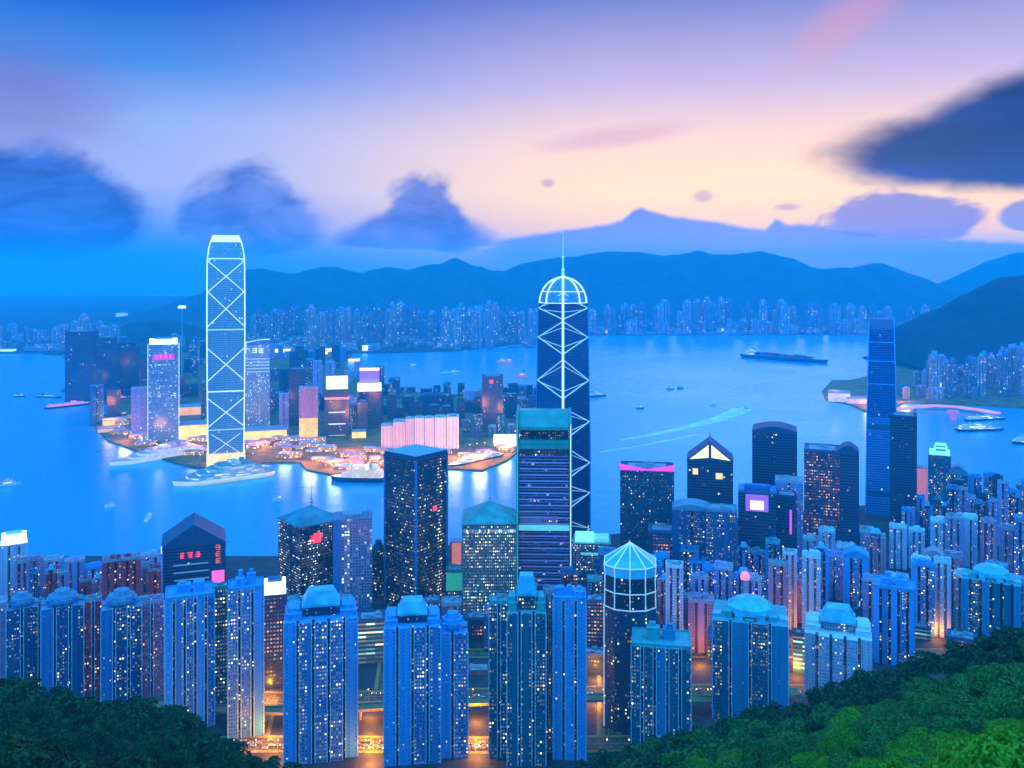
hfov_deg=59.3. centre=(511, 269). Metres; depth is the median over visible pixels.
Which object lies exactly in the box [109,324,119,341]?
distant tower
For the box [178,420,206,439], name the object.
exhibition hall
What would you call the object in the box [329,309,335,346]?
distant tower
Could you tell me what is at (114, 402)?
residential tower
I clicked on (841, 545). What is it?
residential tower
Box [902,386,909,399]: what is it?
distant tower
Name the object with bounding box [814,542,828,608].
residential tower
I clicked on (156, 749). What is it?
broadleaf tree
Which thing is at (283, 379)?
residential tower
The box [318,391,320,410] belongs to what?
residential tower
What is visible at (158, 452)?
cruise liner
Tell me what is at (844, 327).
distant tower
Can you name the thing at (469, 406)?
residential tower
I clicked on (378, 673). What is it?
pavement
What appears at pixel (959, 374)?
distant tower
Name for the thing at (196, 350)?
residential tower
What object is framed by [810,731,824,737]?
broadleaf tree
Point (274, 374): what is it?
residential tower
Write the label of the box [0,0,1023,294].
sky
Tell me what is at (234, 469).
cruise liner
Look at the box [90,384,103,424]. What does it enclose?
residential tower
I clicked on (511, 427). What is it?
residential tower
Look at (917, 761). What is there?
broadleaf tree
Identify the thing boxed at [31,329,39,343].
distant tower
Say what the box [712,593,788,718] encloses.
residential tower
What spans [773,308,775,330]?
distant tower
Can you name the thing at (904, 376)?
shore ground
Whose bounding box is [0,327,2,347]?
distant tower
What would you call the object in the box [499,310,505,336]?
distant tower
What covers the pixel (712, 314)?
distant tower
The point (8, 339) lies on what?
distant tower
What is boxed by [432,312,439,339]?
distant tower
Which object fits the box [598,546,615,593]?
residential tower
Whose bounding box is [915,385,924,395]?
distant tower
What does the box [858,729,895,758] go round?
broadleaf tree
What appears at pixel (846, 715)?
broadleaf tree
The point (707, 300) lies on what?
distant tower
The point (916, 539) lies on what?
residential tower
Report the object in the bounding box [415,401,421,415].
residential tower
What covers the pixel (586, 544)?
office tower
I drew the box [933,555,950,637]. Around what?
residential tower
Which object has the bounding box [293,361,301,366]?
residential tower
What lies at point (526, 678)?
residential tower
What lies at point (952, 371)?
distant tower
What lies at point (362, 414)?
residential tower
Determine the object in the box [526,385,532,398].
residential tower
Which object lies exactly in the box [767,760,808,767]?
broadleaf tree
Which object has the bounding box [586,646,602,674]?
podium block
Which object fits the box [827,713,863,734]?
broadleaf tree
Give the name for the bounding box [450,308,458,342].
distant tower
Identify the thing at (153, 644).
residential tower
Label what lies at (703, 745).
hillside wood
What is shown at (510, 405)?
residential tower
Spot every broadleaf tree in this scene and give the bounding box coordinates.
[0,729,30,742]
[0,741,39,767]
[0,741,56,767]
[2,735,68,766]
[27,705,63,725]
[46,757,90,767]
[69,755,100,767]
[84,708,127,737]
[103,751,161,767]
[120,754,154,767]
[128,738,174,766]
[678,760,704,767]
[684,754,719,767]
[716,756,739,767]
[718,748,747,764]
[719,759,746,767]
[735,735,774,763]
[765,730,813,755]
[766,741,801,765]
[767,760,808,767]
[787,743,823,762]
[790,751,820,766]
[799,745,827,756]
[808,760,837,767]
[810,727,833,755]
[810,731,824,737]
[814,740,860,758]
[814,756,848,767]
[823,726,871,760]
[825,751,858,767]
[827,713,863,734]
[831,706,862,749]
[845,755,917,767]
[849,711,883,735]
[854,715,908,744]
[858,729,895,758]
[864,701,915,716]
[867,709,906,739]
[873,690,902,704]
[876,698,913,715]
[882,742,929,758]
[884,726,936,757]
[889,748,931,762]
[890,712,926,737]
[892,717,937,749]
[895,756,930,767]
[901,691,949,726]
[903,677,955,697]
[911,725,1023,767]
[920,757,957,767]
[922,731,969,759]
[925,688,985,725]
[929,706,989,735]
[934,729,976,746]
[934,741,992,767]
[948,672,986,697]
[962,665,988,674]
[969,663,1023,702]
[975,692,1023,721]
[981,719,1023,734]
[983,717,1020,731]
[984,662,1023,689]
[986,687,1023,710]
[1018,637,1023,654]
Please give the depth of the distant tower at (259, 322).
4924.56 m
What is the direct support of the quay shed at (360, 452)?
on the peninsula ground at (345, 443)
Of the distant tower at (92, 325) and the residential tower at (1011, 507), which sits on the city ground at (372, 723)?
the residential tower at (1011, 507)
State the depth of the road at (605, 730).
775.51 m
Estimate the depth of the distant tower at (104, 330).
4540.22 m
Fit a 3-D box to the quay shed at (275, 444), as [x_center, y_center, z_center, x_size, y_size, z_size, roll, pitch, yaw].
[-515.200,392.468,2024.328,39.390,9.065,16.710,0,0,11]
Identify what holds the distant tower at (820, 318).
on the distant low town
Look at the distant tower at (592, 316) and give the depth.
5684.30 m
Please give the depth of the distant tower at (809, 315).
5554.53 m
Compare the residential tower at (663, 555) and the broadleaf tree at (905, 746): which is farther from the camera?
the residential tower at (663, 555)
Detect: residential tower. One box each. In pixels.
[0,529,27,602]
[0,593,7,678]
[5,590,37,683]
[15,555,28,594]
[28,554,42,596]
[29,566,39,598]
[35,596,43,686]
[40,587,83,697]
[43,554,63,599]
[46,564,55,597]
[57,568,67,587]
[64,555,84,592]
[79,574,91,599]
[84,561,101,578]
[84,592,101,696]
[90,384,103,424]
[92,573,101,593]
[100,587,141,702]
[102,554,120,600]
[107,387,120,416]
[121,388,130,395]
[121,552,140,595]
[140,379,147,385]
[140,549,162,592]
[140,593,163,697]
[141,561,150,595]
[149,563,160,594]
[164,578,214,726]
[179,375,184,397]
[184,358,191,372]
[185,383,197,396]
[188,344,194,357]
[192,356,198,376]
[193,346,199,369]
[200,341,205,357]
[200,358,205,363]
[201,380,206,419]
[227,568,263,738]
[245,361,245,390]
[270,352,274,358]
[270,368,278,380]
[270,388,274,413]
[275,391,281,409]
[278,344,282,356]
[279,369,288,390]
[279,393,288,428]
[283,585,357,764]
[284,351,288,358]
[289,351,297,366]
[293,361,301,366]
[295,345,303,359]
[303,349,307,366]
[306,358,313,384]
[308,350,314,359]
[313,348,320,359]
[313,359,321,394]
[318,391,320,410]
[320,346,324,363]
[321,395,324,409]
[325,360,334,386]
[332,344,339,367]
[335,370,339,375]
[340,346,345,360]
[344,370,352,380]
[346,351,352,358]
[349,396,356,426]
[350,403,357,429]
[354,361,361,378]
[357,399,366,430]
[376,365,384,383]
[381,384,388,395]
[383,404,386,414]
[383,595,440,766]
[387,393,396,419]
[389,376,399,399]
[397,406,404,417]
[400,386,404,392]
[402,395,413,412]
[406,386,415,392]
[408,403,414,415]
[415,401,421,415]
[420,388,431,392]
[429,403,439,419]
[433,385,440,391]
[441,610,467,758]
[442,404,450,421]
[443,381,450,395]
[446,396,453,412]
[457,399,464,425]
[458,383,464,395]
[461,419,469,434]
[463,388,473,399]
[465,401,473,411]
[471,414,478,436]
[474,397,481,416]
[479,417,481,431]
[488,424,495,436]
[489,593,507,757]
[497,415,504,433]
[503,395,504,412]
[505,392,516,417]
[507,422,515,433]
[507,572,545,766]
[508,383,517,393]
[517,397,525,408]
[518,384,526,394]
[520,399,527,407]
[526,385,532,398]
[528,395,535,407]
[543,584,555,749]
[553,584,585,760]
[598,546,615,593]
[631,620,691,746]
[651,554,661,608]
[655,550,669,572]
[658,573,664,628]
[665,560,682,629]
[680,544,698,591]
[683,590,687,629]
[688,592,713,652]
[689,556,705,591]
[692,571,707,592]
[704,562,713,593]
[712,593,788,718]
[714,560,732,600]
[734,567,749,595]
[737,541,750,571]
[746,572,761,596]
[751,546,764,597]
[765,536,779,599]
[768,558,787,615]
[781,555,798,573]
[782,548,796,629]
[797,574,801,622]
[802,549,820,628]
[803,533,817,550]
[804,602,871,698]
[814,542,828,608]
[818,525,834,549]
[824,549,842,600]
[835,540,854,550]
[843,545,868,609]
[859,525,873,548]
[863,573,881,637]
[865,528,885,574]
[873,571,914,665]
[889,522,906,569]
[890,571,908,578]
[901,506,909,546]
[907,506,914,526]
[909,525,924,567]
[911,553,930,578]
[912,557,934,637]
[916,494,924,527]
[922,501,932,548]
[923,546,943,560]
[930,515,945,550]
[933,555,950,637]
[934,495,942,515]
[939,502,946,516]
[943,549,962,605]
[946,512,963,567]
[947,484,958,512]
[953,477,965,486]
[954,568,961,629]
[956,512,977,567]
[959,485,967,512]
[961,563,1020,642]
[968,473,981,494]
[968,494,975,512]
[974,491,985,501]
[974,498,983,549]
[980,516,996,562]
[983,471,995,502]
[984,501,988,517]
[985,559,1007,569]
[989,496,996,518]
[992,473,1002,498]
[997,479,1008,545]
[999,523,1013,571]
[1009,488,1019,499]
[1009,490,1013,523]
[1014,494,1021,513]
[1014,513,1023,575]
[1020,479,1023,499]
[1020,577,1023,621]
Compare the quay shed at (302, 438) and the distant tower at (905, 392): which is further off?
the distant tower at (905, 392)
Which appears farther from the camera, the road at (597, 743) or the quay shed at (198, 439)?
the quay shed at (198, 439)
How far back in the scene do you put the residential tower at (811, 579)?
958.04 m
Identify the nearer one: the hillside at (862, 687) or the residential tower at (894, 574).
the hillside at (862, 687)
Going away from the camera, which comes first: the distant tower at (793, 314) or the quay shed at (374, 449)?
the quay shed at (374, 449)
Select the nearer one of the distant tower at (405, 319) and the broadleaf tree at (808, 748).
the broadleaf tree at (808, 748)
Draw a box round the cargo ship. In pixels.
[740,347,827,362]
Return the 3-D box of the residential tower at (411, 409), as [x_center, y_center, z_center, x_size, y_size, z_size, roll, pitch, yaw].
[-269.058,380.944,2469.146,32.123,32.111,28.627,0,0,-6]
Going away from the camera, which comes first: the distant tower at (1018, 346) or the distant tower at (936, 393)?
the distant tower at (936, 393)
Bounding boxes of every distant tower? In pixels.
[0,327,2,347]
[5,331,11,347]
[7,323,16,335]
[19,323,27,332]
[23,328,32,348]
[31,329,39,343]
[40,330,45,336]
[51,327,60,342]
[58,324,67,340]
[71,320,79,329]
[78,313,88,329]
[90,322,95,329]
[96,320,103,336]
[100,325,108,336]
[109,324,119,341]
[176,336,184,347]
[191,336,198,345]
[251,314,255,336]
[254,317,264,336]
[256,309,263,336]
[264,314,269,336]
[271,308,277,342]
[274,309,283,343]
[282,310,287,340]
[289,308,290,334]
[291,305,294,335]
[295,304,301,337]
[302,310,305,336]
[306,304,315,348]
[317,311,326,344]
[325,307,331,332]
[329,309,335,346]
[336,306,344,335]
[339,315,345,345]
[345,307,351,341]
[354,308,359,334]
[361,314,366,346]
[363,306,370,343]
[371,312,371,342]
[373,303,380,342]
[381,317,384,342]
[385,309,391,343]
[389,301,395,343]
[396,301,403,334]
[402,304,408,339]
[409,304,417,336]
[417,310,426,341]
[428,310,434,333]
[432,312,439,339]
[440,324,441,339]
[442,306,449,348]
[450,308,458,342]
[453,315,460,349]
[457,303,464,344]
[466,307,472,346]
[471,305,482,348]
[483,313,484,334]
[485,300,492,348]
[493,302,498,344]
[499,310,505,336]
[506,306,509,337]
[509,308,518,340]
[515,314,517,342]
[518,311,524,342]
[528,308,533,347]
[534,308,537,340]
[587,308,596,332]
[595,327,603,333]
[604,304,609,328]
[608,307,615,334]
[617,305,627,333]
[626,319,636,334]
[628,304,636,319]
[637,303,645,329]
[642,319,652,330]
[654,304,658,333]
[657,303,662,333]
[660,299,669,323]
[663,323,669,333]
[677,311,683,334]
[683,299,690,334]
[691,323,696,333]
[693,299,701,327]
[697,327,705,333]
[702,321,707,330]
[704,296,710,321]
[707,301,716,332]
[717,297,724,327]
[725,297,733,326]
[726,318,732,327]
[732,322,744,334]
[738,319,747,333]
[742,307,752,333]
[745,301,750,308]
[751,318,758,334]
[759,299,766,334]
[767,304,771,322]
[767,322,774,333]
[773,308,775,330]
[776,299,786,331]
[779,316,785,334]
[780,303,789,324]
[786,325,797,334]
[790,305,796,324]
[799,322,804,331]
[805,302,814,333]
[814,302,819,318]
[817,307,822,330]
[829,303,840,325]
[829,326,840,334]
[830,309,839,326]
[839,322,847,333]
[840,319,850,333]
[844,307,854,319]
[846,303,854,318]
[851,318,858,333]
[858,306,866,328]
[868,303,876,322]
[877,311,884,317]
[883,306,891,317]
[898,384,904,394]
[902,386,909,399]
[905,307,913,321]
[913,371,918,385]
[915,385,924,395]
[916,372,921,384]
[921,304,928,310]
[922,368,925,388]
[926,361,928,387]
[926,387,929,398]
[929,351,939,387]
[930,387,942,399]
[938,386,944,399]
[940,354,945,381]
[941,359,947,386]
[945,385,953,397]
[946,363,947,385]
[948,357,956,396]
[957,365,962,383]
[957,383,963,394]
[962,386,966,395]
[964,355,975,396]
[970,386,978,399]
[977,353,984,396]
[982,350,987,386]
[988,352,994,387]
[989,356,995,388]
[996,351,1001,390]
[998,346,1004,351]
[999,352,1009,397]
[1005,344,1016,390]
[1017,342,1023,392]
[1018,344,1023,397]
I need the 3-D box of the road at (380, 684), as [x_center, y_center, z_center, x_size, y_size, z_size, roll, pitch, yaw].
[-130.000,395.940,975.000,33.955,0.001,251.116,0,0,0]
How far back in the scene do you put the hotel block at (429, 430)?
2000.32 m
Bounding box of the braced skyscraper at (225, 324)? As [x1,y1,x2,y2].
[206,235,245,466]
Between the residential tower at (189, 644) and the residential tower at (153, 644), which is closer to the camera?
the residential tower at (189, 644)
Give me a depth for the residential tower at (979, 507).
1276.11 m
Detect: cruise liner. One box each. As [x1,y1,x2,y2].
[109,441,206,465]
[172,457,275,485]
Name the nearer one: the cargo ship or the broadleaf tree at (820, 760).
the broadleaf tree at (820, 760)
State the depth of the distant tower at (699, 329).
5577.70 m
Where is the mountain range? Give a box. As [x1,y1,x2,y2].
[40,251,964,321]
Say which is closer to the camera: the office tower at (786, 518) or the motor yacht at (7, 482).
the office tower at (786, 518)
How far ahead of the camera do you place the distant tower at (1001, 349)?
3079.40 m
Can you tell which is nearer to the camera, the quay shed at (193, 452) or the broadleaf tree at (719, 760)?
the broadleaf tree at (719, 760)
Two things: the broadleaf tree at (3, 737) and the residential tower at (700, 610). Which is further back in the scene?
the residential tower at (700, 610)
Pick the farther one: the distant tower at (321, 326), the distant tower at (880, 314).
the distant tower at (880, 314)
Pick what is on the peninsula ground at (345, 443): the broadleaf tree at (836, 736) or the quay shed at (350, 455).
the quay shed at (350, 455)
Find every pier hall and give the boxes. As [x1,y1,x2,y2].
[97,425,122,432]
[102,416,126,425]
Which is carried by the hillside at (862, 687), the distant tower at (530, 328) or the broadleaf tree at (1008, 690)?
the broadleaf tree at (1008, 690)
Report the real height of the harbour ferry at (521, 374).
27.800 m
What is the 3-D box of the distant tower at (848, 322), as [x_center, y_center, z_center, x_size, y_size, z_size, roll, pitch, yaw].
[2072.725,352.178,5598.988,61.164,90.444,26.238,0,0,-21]
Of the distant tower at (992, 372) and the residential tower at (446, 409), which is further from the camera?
the distant tower at (992, 372)
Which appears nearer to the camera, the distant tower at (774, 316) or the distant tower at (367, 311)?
the distant tower at (367, 311)
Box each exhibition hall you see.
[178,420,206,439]
[179,403,200,415]
[244,425,286,439]
[352,429,365,437]
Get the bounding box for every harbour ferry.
[331,463,383,482]
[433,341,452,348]
[448,450,503,465]
[497,357,511,362]
[515,370,526,376]
[590,391,605,396]
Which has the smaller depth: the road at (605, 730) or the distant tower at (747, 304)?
the road at (605, 730)
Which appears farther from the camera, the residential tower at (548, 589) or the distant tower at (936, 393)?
the distant tower at (936, 393)
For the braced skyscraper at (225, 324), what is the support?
on the peninsula ground at (345, 443)
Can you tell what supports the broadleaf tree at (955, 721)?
on the hillside at (862, 687)
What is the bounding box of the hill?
[861,275,1023,368]
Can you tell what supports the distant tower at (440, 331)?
on the shore ground at (19, 310)
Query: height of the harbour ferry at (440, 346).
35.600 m
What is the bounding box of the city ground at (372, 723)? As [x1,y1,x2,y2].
[64,501,1023,767]
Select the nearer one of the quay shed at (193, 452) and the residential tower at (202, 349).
the quay shed at (193, 452)
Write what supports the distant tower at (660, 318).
on the shore ground at (19, 310)
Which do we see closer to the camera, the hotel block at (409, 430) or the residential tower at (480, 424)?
the hotel block at (409, 430)
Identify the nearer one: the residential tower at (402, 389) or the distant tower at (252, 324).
the residential tower at (402, 389)
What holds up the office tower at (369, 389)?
on the peninsula ground at (345, 443)
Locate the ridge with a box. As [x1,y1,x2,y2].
[43,319,205,354]
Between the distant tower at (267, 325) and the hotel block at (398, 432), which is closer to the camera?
the hotel block at (398, 432)
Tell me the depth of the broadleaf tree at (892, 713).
281.48 m
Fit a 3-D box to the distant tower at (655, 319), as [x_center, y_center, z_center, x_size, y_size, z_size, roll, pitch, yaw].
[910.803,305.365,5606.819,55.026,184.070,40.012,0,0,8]
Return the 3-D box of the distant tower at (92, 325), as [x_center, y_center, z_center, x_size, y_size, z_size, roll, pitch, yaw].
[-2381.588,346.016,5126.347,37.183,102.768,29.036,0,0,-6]
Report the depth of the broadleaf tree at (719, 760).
339.42 m
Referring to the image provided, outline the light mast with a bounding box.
[178,306,185,374]
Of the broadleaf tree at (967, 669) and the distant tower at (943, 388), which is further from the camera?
the distant tower at (943, 388)
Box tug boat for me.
[35,393,61,397]
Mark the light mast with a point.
(181, 348)
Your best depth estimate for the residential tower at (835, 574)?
1080.01 m
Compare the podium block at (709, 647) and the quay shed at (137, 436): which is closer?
the podium block at (709, 647)
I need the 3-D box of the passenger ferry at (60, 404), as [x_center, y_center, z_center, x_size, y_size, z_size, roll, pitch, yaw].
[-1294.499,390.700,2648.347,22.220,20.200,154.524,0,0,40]
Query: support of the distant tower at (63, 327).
on the shore ground at (19, 310)
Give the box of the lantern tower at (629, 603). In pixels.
[603,542,656,733]
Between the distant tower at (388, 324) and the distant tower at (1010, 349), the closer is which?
the distant tower at (1010, 349)
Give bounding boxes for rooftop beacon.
[740,571,749,592]
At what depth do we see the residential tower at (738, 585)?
967.37 m
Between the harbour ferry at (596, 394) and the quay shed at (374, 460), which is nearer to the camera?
the quay shed at (374, 460)
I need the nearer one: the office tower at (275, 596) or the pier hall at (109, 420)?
the office tower at (275, 596)
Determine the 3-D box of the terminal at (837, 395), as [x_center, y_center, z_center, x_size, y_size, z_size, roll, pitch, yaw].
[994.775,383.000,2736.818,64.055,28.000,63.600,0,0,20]
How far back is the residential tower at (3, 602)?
823.36 m
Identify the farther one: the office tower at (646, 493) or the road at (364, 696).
the office tower at (646, 493)
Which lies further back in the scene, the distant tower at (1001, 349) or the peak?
the peak
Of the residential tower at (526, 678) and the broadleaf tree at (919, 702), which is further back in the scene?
the residential tower at (526, 678)
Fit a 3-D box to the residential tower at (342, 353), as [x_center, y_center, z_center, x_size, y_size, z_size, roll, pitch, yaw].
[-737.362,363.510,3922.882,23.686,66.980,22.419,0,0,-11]
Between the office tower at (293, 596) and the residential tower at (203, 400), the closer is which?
the office tower at (293, 596)
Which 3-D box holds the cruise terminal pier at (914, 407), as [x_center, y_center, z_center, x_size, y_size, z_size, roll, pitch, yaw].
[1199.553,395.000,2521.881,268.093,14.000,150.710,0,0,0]
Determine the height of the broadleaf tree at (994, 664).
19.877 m
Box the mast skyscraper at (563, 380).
[536,256,590,551]
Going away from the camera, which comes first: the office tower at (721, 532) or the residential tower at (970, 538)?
the office tower at (721, 532)
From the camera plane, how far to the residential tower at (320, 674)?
725.56 m
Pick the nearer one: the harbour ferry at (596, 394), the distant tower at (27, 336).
the harbour ferry at (596, 394)
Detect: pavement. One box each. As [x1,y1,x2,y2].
[144,684,805,704]
[221,735,630,753]
[247,700,277,737]
[374,603,389,688]
[468,648,944,657]
[596,702,620,737]
[597,675,600,685]
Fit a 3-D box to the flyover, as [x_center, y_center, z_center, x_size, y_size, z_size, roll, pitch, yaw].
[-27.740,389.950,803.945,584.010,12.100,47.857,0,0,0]
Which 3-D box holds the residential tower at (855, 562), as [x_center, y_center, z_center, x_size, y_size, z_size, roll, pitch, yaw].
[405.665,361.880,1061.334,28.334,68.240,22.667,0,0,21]
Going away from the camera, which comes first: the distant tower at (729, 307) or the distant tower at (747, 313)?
the distant tower at (747, 313)
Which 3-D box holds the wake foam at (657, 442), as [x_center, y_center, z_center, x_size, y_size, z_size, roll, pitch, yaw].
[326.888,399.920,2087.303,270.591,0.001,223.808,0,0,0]
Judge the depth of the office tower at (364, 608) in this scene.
1037.88 m
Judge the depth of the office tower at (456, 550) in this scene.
1119.25 m
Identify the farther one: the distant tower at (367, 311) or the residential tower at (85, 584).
the distant tower at (367, 311)
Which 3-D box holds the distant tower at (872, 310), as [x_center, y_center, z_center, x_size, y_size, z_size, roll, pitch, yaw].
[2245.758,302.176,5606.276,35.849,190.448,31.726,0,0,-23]
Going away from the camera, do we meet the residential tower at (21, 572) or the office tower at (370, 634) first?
the office tower at (370, 634)
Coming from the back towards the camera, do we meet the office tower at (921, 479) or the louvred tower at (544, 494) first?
the office tower at (921, 479)
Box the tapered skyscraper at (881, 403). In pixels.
[865,317,896,515]
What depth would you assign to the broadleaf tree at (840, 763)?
217.03 m
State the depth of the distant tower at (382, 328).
4892.18 m
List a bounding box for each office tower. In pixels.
[65,330,98,401]
[97,336,116,399]
[117,341,139,388]
[131,386,147,431]
[139,353,147,385]
[148,337,178,441]
[161,513,225,599]
[212,581,227,715]
[246,338,269,425]
[264,575,286,689]
[277,480,332,599]
[287,594,300,601]
[289,366,305,425]
[299,384,317,436]
[325,376,348,435]
[333,510,371,609]
[340,592,353,597]
[357,368,381,424]
[357,609,385,664]
[358,606,372,610]
[372,539,383,596]
[383,444,448,605]
[420,392,445,412]
[424,594,439,608]
[441,596,461,615]
[446,563,461,602]
[450,538,461,564]
[462,492,516,618]
[468,662,488,674]
[482,374,502,431]
[484,604,488,651]
[561,566,576,586]
[573,531,610,581]
[586,594,603,646]
[587,574,601,593]
[620,461,673,552]
[648,523,671,559]
[672,498,708,559]
[687,436,733,503]
[706,503,736,595]
[738,483,775,548]
[752,421,796,485]
[775,475,802,573]
[776,490,796,558]
[804,443,839,549]
[837,441,858,545]
[890,411,916,524]
[917,465,926,500]
[928,442,950,515]
[951,463,967,486]
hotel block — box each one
[381,422,392,448]
[393,418,404,448]
[406,416,413,445]
[415,415,423,444]
[425,415,433,446]
[435,414,445,448]
[447,413,458,448]
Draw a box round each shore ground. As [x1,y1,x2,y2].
[0,296,904,353]
[822,359,1023,411]
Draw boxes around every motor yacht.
[0,478,20,486]
[105,501,115,507]
[144,512,151,522]
[272,495,283,501]
[440,370,460,373]
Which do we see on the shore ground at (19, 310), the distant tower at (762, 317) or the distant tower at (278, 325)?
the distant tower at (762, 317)
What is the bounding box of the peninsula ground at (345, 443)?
[60,338,533,474]
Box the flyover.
[154,687,802,720]
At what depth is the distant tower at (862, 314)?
5597.99 m
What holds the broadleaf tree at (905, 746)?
on the hillside at (862, 687)
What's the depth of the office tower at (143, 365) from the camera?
2695.47 m
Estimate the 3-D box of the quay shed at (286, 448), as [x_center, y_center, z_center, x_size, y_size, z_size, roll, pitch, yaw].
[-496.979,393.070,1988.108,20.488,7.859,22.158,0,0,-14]
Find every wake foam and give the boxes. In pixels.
[601,434,700,451]
[620,408,752,439]
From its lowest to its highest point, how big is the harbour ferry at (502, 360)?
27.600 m
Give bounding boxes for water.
[0,295,1023,555]
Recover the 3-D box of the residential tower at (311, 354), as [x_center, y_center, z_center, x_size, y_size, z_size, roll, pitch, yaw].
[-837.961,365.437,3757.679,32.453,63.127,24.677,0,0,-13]
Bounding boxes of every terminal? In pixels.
[828,390,850,401]
[846,395,866,403]
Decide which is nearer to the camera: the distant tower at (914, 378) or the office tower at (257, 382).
the office tower at (257, 382)
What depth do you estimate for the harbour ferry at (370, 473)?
1694.72 m
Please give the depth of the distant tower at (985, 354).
3049.57 m
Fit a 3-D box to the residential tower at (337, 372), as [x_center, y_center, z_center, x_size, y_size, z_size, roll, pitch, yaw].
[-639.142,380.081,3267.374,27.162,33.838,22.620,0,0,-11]
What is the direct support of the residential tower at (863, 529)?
on the city ground at (372, 723)
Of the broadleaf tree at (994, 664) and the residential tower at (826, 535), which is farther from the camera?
the residential tower at (826, 535)
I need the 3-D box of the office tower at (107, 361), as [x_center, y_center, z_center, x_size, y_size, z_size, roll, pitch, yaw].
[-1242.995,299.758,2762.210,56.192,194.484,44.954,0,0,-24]
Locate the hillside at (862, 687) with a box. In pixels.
[0,625,1023,767]
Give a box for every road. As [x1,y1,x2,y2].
[92,685,803,702]
[236,737,630,750]
[251,700,273,735]
[377,604,397,689]
[468,650,945,655]
[600,702,616,734]
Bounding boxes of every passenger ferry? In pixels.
[44,398,89,408]
[955,422,1003,431]
[964,414,1005,420]
[1012,434,1023,444]
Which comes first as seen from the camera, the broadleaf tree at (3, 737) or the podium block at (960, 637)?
the broadleaf tree at (3, 737)
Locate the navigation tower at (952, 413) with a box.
[947,410,958,419]
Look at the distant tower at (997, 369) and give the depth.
2952.94 m
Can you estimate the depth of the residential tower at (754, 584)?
932.88 m
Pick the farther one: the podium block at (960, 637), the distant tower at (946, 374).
the distant tower at (946, 374)
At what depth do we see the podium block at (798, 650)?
882.54 m
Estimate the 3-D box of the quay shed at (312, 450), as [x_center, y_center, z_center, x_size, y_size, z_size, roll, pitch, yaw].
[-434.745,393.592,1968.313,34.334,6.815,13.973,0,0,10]
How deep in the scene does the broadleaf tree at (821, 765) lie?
238.63 m
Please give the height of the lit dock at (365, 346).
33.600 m
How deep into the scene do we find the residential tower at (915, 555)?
1007.51 m
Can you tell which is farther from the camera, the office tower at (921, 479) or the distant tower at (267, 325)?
the distant tower at (267, 325)
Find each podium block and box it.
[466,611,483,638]
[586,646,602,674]
[707,627,711,664]
[793,628,804,674]
[915,621,930,640]
[947,628,976,671]
[985,627,1014,660]
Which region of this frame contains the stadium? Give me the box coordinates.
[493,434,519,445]
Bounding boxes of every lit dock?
[0,348,15,350]
[116,311,127,316]
[275,347,290,351]
[348,357,359,360]
[362,343,369,349]
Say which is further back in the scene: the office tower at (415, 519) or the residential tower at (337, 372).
the residential tower at (337, 372)
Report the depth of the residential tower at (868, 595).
971.71 m
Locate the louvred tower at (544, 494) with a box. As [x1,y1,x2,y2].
[516,404,571,600]
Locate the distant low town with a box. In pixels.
[0,327,867,351]
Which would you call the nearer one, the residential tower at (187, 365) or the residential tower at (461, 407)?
the residential tower at (461, 407)
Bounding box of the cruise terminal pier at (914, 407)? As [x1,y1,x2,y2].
[897,404,1000,416]
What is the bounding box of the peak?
[938,252,1023,292]
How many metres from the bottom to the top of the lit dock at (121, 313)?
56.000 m
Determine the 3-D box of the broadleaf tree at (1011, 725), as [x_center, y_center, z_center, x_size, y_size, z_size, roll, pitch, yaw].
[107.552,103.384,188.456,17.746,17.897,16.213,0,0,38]
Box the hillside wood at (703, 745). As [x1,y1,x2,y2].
[617,676,949,767]
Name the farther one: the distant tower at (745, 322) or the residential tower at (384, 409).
the distant tower at (745, 322)
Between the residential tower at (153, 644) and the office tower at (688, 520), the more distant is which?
the office tower at (688, 520)
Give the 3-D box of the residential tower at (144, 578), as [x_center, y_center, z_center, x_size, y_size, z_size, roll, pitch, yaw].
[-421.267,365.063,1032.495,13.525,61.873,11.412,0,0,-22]
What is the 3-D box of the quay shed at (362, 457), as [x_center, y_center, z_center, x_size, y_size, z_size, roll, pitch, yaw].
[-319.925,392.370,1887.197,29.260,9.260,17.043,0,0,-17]
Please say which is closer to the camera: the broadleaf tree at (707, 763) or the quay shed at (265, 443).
the broadleaf tree at (707, 763)
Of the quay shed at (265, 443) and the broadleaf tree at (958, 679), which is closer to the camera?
the broadleaf tree at (958, 679)
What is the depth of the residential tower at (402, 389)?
2897.92 m
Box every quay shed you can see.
[111,430,122,434]
[115,419,128,424]
[122,429,133,433]
[129,434,146,438]
[134,441,154,445]
[137,439,156,442]
[169,439,187,441]
[184,449,203,454]
[188,436,206,441]
[244,440,263,443]
[246,443,262,448]
[256,441,270,445]
[259,438,275,440]
[271,435,282,439]
[274,442,291,446]
[276,452,292,458]
[280,451,302,457]
[282,436,291,440]
[282,446,291,450]
[288,437,297,440]
[295,445,302,449]
[297,437,306,441]
[303,441,318,446]
[305,448,320,451]
[307,436,326,441]
[309,443,325,448]
[312,456,329,461]
[317,445,336,451]
[324,460,342,465]
[331,459,348,463]
[333,466,349,469]
[336,463,358,468]
[339,451,355,456]
[345,458,360,462]
[347,452,356,457]
[352,455,366,459]
[353,460,363,464]
[355,451,364,454]
[364,447,383,452]
[369,458,379,462]
[458,452,475,457]
[476,449,491,451]
[498,446,513,452]

